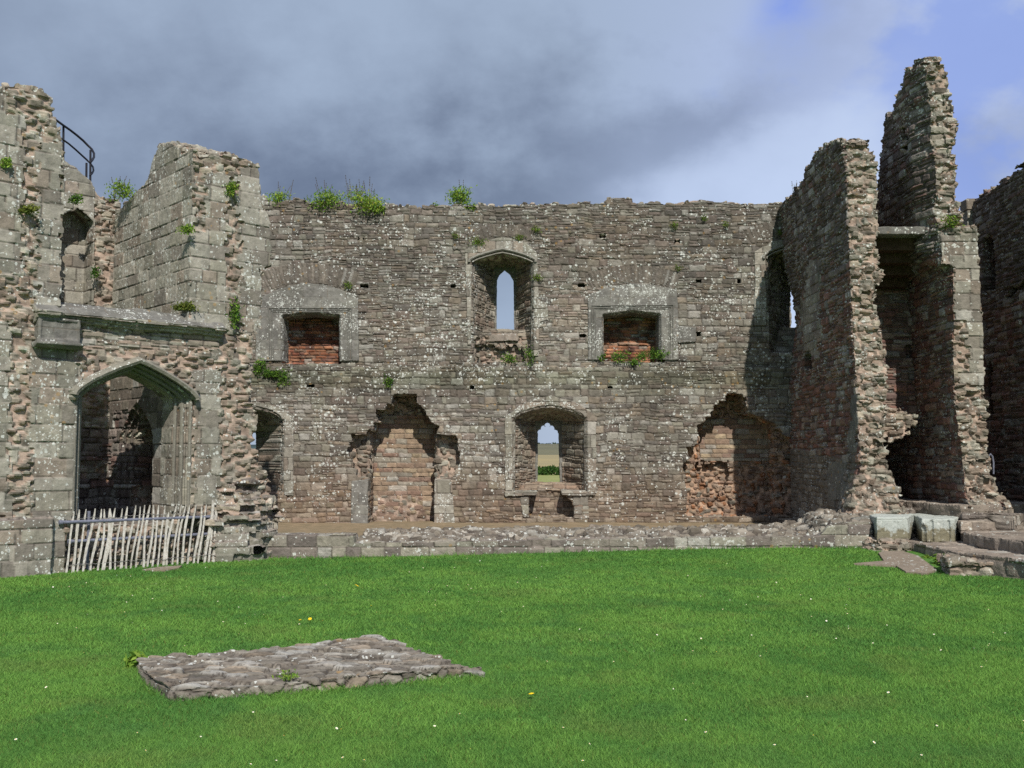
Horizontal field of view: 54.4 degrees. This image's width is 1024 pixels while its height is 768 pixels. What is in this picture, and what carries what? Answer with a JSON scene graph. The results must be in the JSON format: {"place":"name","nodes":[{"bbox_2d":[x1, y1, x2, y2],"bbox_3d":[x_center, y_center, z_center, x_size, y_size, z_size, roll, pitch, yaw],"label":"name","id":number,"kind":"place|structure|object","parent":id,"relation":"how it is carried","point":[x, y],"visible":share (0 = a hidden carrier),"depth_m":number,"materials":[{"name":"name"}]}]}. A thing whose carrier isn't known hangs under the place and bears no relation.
{"place":"outdoors","nodes":[
{"label":"outdoors","id":0,"kind":"place"},
{"bbox_2d":[0,543,1023,767],"bbox_3d":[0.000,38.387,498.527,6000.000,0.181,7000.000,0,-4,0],"label":"lawn","id":1,"kind":"structure","parent":0,"point":[930,561],"depth_m":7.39,"materials":[{"name":"green plant"}]},
{"bbox_2d":[123,650,149,668],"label":"dock plant","id":2,"kind":"object","parent":1,"relation":"on","point":[131,661],"visible":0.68,"depth_m":7.80,"materials":[{"name":"green plant"}]},
{"bbox_2d":[58,500,216,572],"bbox_3d":[-5.644,2.319,15.176,2.444,1.029,0.241,4,-6,-42],"label":"pale fence","id":3,"kind":"object","parent":1,"relation":"on","point":[111,520],"visible":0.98,"depth_m":15.10,"materials":[{"name":"wood"}]},
{"bbox_2d":[0,82,283,577],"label":"arched bay","id":4,"kind":"object","parent":1,"relation":"on","point":[123,384],"visible":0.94,"depth_m":15.99,"materials":[{"name":"stone"}]},
{"bbox_2d":[0,156,12,167],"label":"wall plant","id":5,"kind":"object","parent":4,"relation":"attached to","point":[6,162],"depth_m":14.11,"materials":[{"name":"green plant"}]},
{"bbox_2d":[14,204,40,214],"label":"wall plant","id":6,"kind":"object","parent":4,"relation":"attached to","point":[27,209],"depth_m":14.22,"materials":[{"name":"green plant"}]},
{"bbox_2d":[56,119,94,180],"bbox_3d":[-8.016,-4.272,18.407,0.575,1.028,1.132,0,-4,0],"label":"iron handrail","id":7,"kind":"object","parent":4,"relation":"on","point":[91,158],"visible":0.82,"depth_m":18.63,"materials":[{"name":"grey metal"}]},
{"bbox_2d":[67,193,83,204],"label":"wall plant","id":8,"kind":"object","parent":4,"relation":"attached to","point":[75,198],"depth_m":17.53,"materials":[{"name":"green plant"}]},
{"bbox_2d":[90,263,101,278],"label":"wall plant","id":9,"kind":"object","parent":4,"relation":"attached to","point":[94,272],"depth_m":17.89,"materials":[{"name":"green plant"}]},
{"bbox_2d":[104,176,136,201],"bbox_3d":[-6.981,-3.499,17.810,0.679,0.488,0.351,0,-4,0],"label":"wall plant","id":10,"kind":"object","parent":4,"relation":"attached to","point":[121,193],"depth_m":17.77,"materials":[{"name":"green plant"}]},
{"bbox_2d":[175,223,194,234],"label":"wall plant","id":11,"kind":"object","parent":4,"relation":"attached to","point":[187,229],"depth_m":15.84,"materials":[{"name":"green plant"}]},
{"bbox_2d":[170,301,200,310],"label":"wall plant","id":12,"kind":"object","parent":4,"relation":"attached to","point":[186,305],"depth_m":15.91,"materials":[{"name":"green plant"}]},
{"bbox_2d":[222,180,239,197],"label":"wall plant","id":13,"kind":"object","parent":4,"relation":"attached to","point":[231,187],"depth_m":16.44,"materials":[{"name":"green plant"}]},
{"bbox_2d":[225,297,244,328],"bbox_3d":[-4.551,-1.176,16.346,0.315,0.561,0.188,0,-4,0],"label":"wall plant","id":14,"kind":"object","parent":4,"relation":"attached to","point":[233,316],"depth_m":16.35,"materials":[{"name":"green plant"}]},
{"bbox_2d":[142,565,181,571],"bbox_3d":[-5.117,2.764,14.809,0.396,0.068,0.642,-1,-4,19],"label":"flagstone","id":15,"kind":"object","parent":1,"relation":"on","point":[161,569],"visible":0.53,"depth_m":14.68,"materials":[{"name":"stone"}]},
{"bbox_2d":[136,634,484,701],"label":"stone slab","id":16,"kind":"structure","parent":1,"relation":"on","point":[372,658],"depth_m":7.49,"materials":[{"name":"grey stone"}]},
{"bbox_2d":[272,669,306,681],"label":"grass tuft","id":17,"kind":"object","parent":16,"relation":"on","point":[287,676],"visible":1,"depth_m":7.08,"materials":[{"name":"green plant"}]},
{"bbox_2d":[249,197,795,522],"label":"castle wall","id":18,"kind":"structure","parent":1,"relation":"on","point":[696,426],"depth_m":21.68,"materials":[{"name":"stone"}]},
{"bbox_2d":[253,357,270,377],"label":"wall plant","id":19,"kind":"object","parent":18,"relation":"attached to","point":[261,365],"depth_m":21.46,"materials":[{"name":"green plant"}]},
{"bbox_2d":[262,368,284,377],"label":"wall plant","id":20,"kind":"object","parent":18,"relation":"attached to","point":[273,373],"depth_m":21.45,"materials":[{"name":"green plant"}]},
{"bbox_2d":[265,180,294,206],"bbox_3d":[-5.123,-4.195,21.952,0.772,0.648,0.661,0,-4,0],"label":"wall plant","id":21,"kind":"object","parent":18,"relation":"on","point":[279,197],"depth_m":21.93,"materials":[{"name":"green plant"}]},
{"bbox_2d":[276,368,292,385],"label":"fern","id":22,"kind":"object","parent":18,"relation":"attached to","point":[283,377],"visible":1,"depth_m":21.46,"materials":[{"name":"green plant"}]},
{"bbox_2d":[304,177,350,212],"bbox_3d":[-4.051,-4.102,21.867,1.103,0.828,0.870,0,-4,0],"label":"wall plant","id":23,"kind":"object","parent":18,"relation":"attached to","point":[327,198],"depth_m":21.79,"materials":[{"name":"green plant"}]},
{"bbox_2d":[343,278,352,288],"bbox_3d":[-3.560,-2.178,21.666,0.289,0.232,0.124,0,-4,0],"label":"moss cushion","id":24,"kind":"object","parent":18,"relation":"on","point":[348,285],"visible":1,"depth_m":21.65,"materials":[{"name":"green plant"}]},
{"bbox_2d":[339,175,389,215],"bbox_3d":[-3.246,-4.112,21.977,1.240,0.924,1.090,0,-4,0],"label":"wall plant","id":25,"kind":"object","parent":18,"relation":"on","point":[358,197],"depth_m":21.80,"materials":[{"name":"green plant"}]},
{"bbox_2d":[373,201,386,213],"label":"wall plant","id":26,"kind":"object","parent":18,"relation":"attached to","point":[382,208],"depth_m":21.80,"materials":[{"name":"green plant"}]},
{"bbox_2d":[383,373,392,387],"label":"fern","id":27,"kind":"object","parent":18,"relation":"attached to","point":[387,381],"visible":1,"depth_m":21.45,"materials":[{"name":"green plant"}]},
{"bbox_2d":[445,180,476,209],"bbox_3d":[-1.144,-4.131,22.035,0.782,0.804,0.676,0,-4,0],"label":"wall plant","id":28,"kind":"object","parent":18,"relation":"attached to","point":[456,196],"depth_m":21.96,"materials":[{"name":"green plant"}]},
{"bbox_2d":[464,201,475,210],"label":"wall plant","id":29,"kind":"object","parent":18,"relation":"attached to","point":[471,207],"depth_m":21.84,"materials":[{"name":"green plant"}]},
{"bbox_2d":[469,236,488,245],"bbox_3d":[-0.734,-3.128,21.743,0.483,0.258,0.198,0,-4,0],"label":"moss cushion","id":30,"kind":"object","parent":18,"relation":"attached to","point":[476,240],"visible":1,"depth_m":21.72,"materials":[{"name":"green plant"}]},
{"bbox_2d":[497,351,519,363],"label":"fern","id":31,"kind":"object","parent":18,"relation":"on","point":[508,358],"visible":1,"depth_m":21.58,"materials":[{"name":"green plant"}]},
{"bbox_2d":[512,234,526,240],"bbox_3d":[0.169,-3.229,21.763,0.316,0.194,0.126,1,-4,-8],"label":"moss cushion","id":32,"kind":"object","parent":18,"relation":"attached to","point":[518,238],"visible":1,"depth_m":21.75,"materials":[{"name":"green plant"}]},
{"bbox_2d":[519,344,537,366],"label":"fern","id":33,"kind":"object","parent":18,"relation":"attached to","point":[528,353],"visible":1,"depth_m":21.52,"materials":[{"name":"green plant"}]},
{"bbox_2d":[531,273,542,280],"bbox_3d":[0.555,-2.325,21.671,0.341,0.179,0.123,-1,-4,8],"label":"moss cushion","id":34,"kind":"object","parent":18,"relation":"attached to","point":[536,277],"visible":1,"depth_m":21.66,"materials":[{"name":"green plant"}]},
{"bbox_2d":[597,351,608,361],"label":"fern","id":35,"kind":"object","parent":18,"relation":"on","point":[602,356],"visible":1,"depth_m":21.56,"materials":[{"name":"green plant"}]},
{"bbox_2d":[609,349,630,363],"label":"fern","id":36,"kind":"object","parent":18,"relation":"on","point":[620,356],"visible":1,"depth_m":21.58,"materials":[{"name":"green plant"}]},
{"bbox_2d":[626,357,640,365],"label":"fern","id":37,"kind":"object","parent":18,"relation":"attached to","point":[634,362],"visible":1,"depth_m":21.48,"materials":[{"name":"green plant"}]},
{"bbox_2d":[635,351,650,361],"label":"fern","id":38,"kind":"object","parent":18,"relation":"on","point":[642,355],"visible":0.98,"depth_m":21.60,"materials":[{"name":"green plant"}]},
{"bbox_2d":[640,345,674,361],"bbox_3d":[3.157,-0.641,21.634,0.758,0.400,0.564,0,-4,0],"label":"fern","id":39,"kind":"object","parent":18,"relation":"on","point":[651,353],"visible":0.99,"depth_m":21.55,"materials":[{"name":"green plant"}]},
{"bbox_2d":[669,221,677,229],"bbox_3d":[3.534,-3.480,21.766,0.245,0.238,0.110,0,-4,0],"label":"moss cushion","id":40,"kind":"object","parent":18,"relation":"attached to","point":[673,224],"visible":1,"depth_m":21.76,"materials":[{"name":"green plant"}]},
{"bbox_2d":[779,137,914,537],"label":"cross wall","id":41,"kind":"structure","parent":1,"relation":"on","point":[838,386],"depth_m":18.18,"materials":[{"name":"stone"}]},
{"bbox_2d":[862,537,911,551],"bbox_3d":[6.141,2.749,16.311,0.725,0.496,0.871,3,-5,-39],"label":"rubble footing","id":42,"kind":"object","parent":1,"relation":"on","point":[886,544],"visible":0.45,"depth_m":16.09,"materials":[{"name":"stone"}]},
{"bbox_2d":[869,512,913,539],"bbox_3d":[6.423,2.413,16.996,0.758,0.402,1.730,-2,-5,26],"label":"carved block","id":43,"kind":"object","parent":42,"relation":"on","point":[893,526],"depth_m":16.27,"materials":[{"name":"stone"}]},
{"bbox_2d":[854,551,936,574],"bbox_3d":[5.929,2.706,15.018,1.114,0.214,1.712,-3,-5,38],"label":"flagstone","id":44,"kind":"object","parent":1,"relation":"on","point":[907,562],"visible":0.6,"depth_m":14.87,"materials":[{"name":"stone"}]},
{"bbox_2d":[932,553,940,565],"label":"weed","id":45,"kind":"object","parent":1,"relation":"on","point":[934,558],"visible":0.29,"depth_m":14.94,"materials":[{"name":"green plant"}]},
{"bbox_2d":[875,56,1013,512],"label":"tower wall","id":46,"kind":"structure","parent":1,"relation":"on","point":[917,185],"depth_m":17.48,"materials":[{"name":"stone"}]},
{"bbox_2d":[933,211,964,228],"bbox_3d":[7.553,-2.832,17.239,0.414,0.318,0.448,2,-5,-27],"label":"wall plant","id":47,"kind":"object","parent":46,"relation":"on","point":[954,218],"depth_m":17.16,"materials":[{"name":"green plant"}]},
{"bbox_2d":[989,453,993,473],"bbox_3d":[8.186,1.360,16.996,0.095,0.353,0.028,0,-4,0],"label":"grab rail","id":48,"kind":"object","parent":46,"relation":"attached to","point":[992,461],"visible":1,"depth_m":16.99,"materials":[{"name":"grey metal"}]},
{"bbox_2d":[898,497,1023,579],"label":"stone steps","id":49,"kind":"structure","parent":1,"relation":"on","point":[991,542],"depth_m":15.58,"materials":[{"name":"grey stone"}]},
{"bbox_2d":[873,226,926,499],"bbox_3d":[7.000,-0.251,18.353,1.547,5.533,1.982,0,-4,0],"label":"doorway wall","id":50,"kind":"structure","parent":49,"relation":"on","point":[895,246],"depth_m":18.80,"materials":[{"name":"stone"}]},
{"bbox_2d":[913,513,959,541],"bbox_3d":[7.337,2.447,17.028,0.859,0.398,1.613,-1,-4,14],"label":"carved block","id":51,"kind":"object","parent":49,"relation":"on","point":[933,528],"depth_m":16.38,"materials":[{"name":"stone"}]},
{"bbox_2d":[960,162,1023,501],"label":"side wall","id":52,"kind":"structure","parent":1,"relation":"on","point":[994,215],"depth_m":18.75,"materials":[{"name":"stone"}]},
{"bbox_2d":[0,0,1023,444],"label":"sky","id":53,"kind":"structure","parent":0,"point":[567,102],"materials":[{"name":"grey"}]},
{"bbox_2d":[277,521,768,537],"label":"terrace path","id":54,"kind":"structure","parent":0,"point":[359,529],"depth_m":20.84,"materials":[{"name":"grey stone"}]},
{"bbox_2d":[538,455,558,473],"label":"hillside","id":55,"kind":"structure","parent":0,"point":[546,460],"depth_m":141.22,"materials":[{"name":"beige plant"}]},
{"bbox_2d":[538,444,558,454],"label":"hillside","id":56,"kind":"structure","parent":0,"point":[548,449],"depth_m":197.28,"materials":[{"name":"plant"}]},
{"bbox_2d":[537,474,559,481],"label":"meadow","id":57,"kind":"structure","parent":0,"point":[549,478],"depth_m":77.01,"materials":[{"name":"green plant"}]},
{"bbox_2d":[538,464,559,474],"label":"hedge","id":58,"kind":"object","parent":57,"relation":"on","point":[548,470],"visible":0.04,"depth_m":91.59,"materials":[{"name":"green plant"}]},
{"bbox_2d":[253,508,872,557],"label":"kerb wall","id":59,"kind":"structure","parent":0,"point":[819,527],"depth_m":16.49,"materials":[{"name":"stone"}]},
{"bbox_2d":[851,515,868,520],"bbox_3d":[5.845,2.309,16.726,0.288,0.193,0.208,0,-4,0],"label":"loose stone","id":60,"kind":"object","parent":59,"relation":"on","point":[861,517],"visible":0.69,"depth_m":16.64,"materials":[{"name":"grey stone"}]}
]}

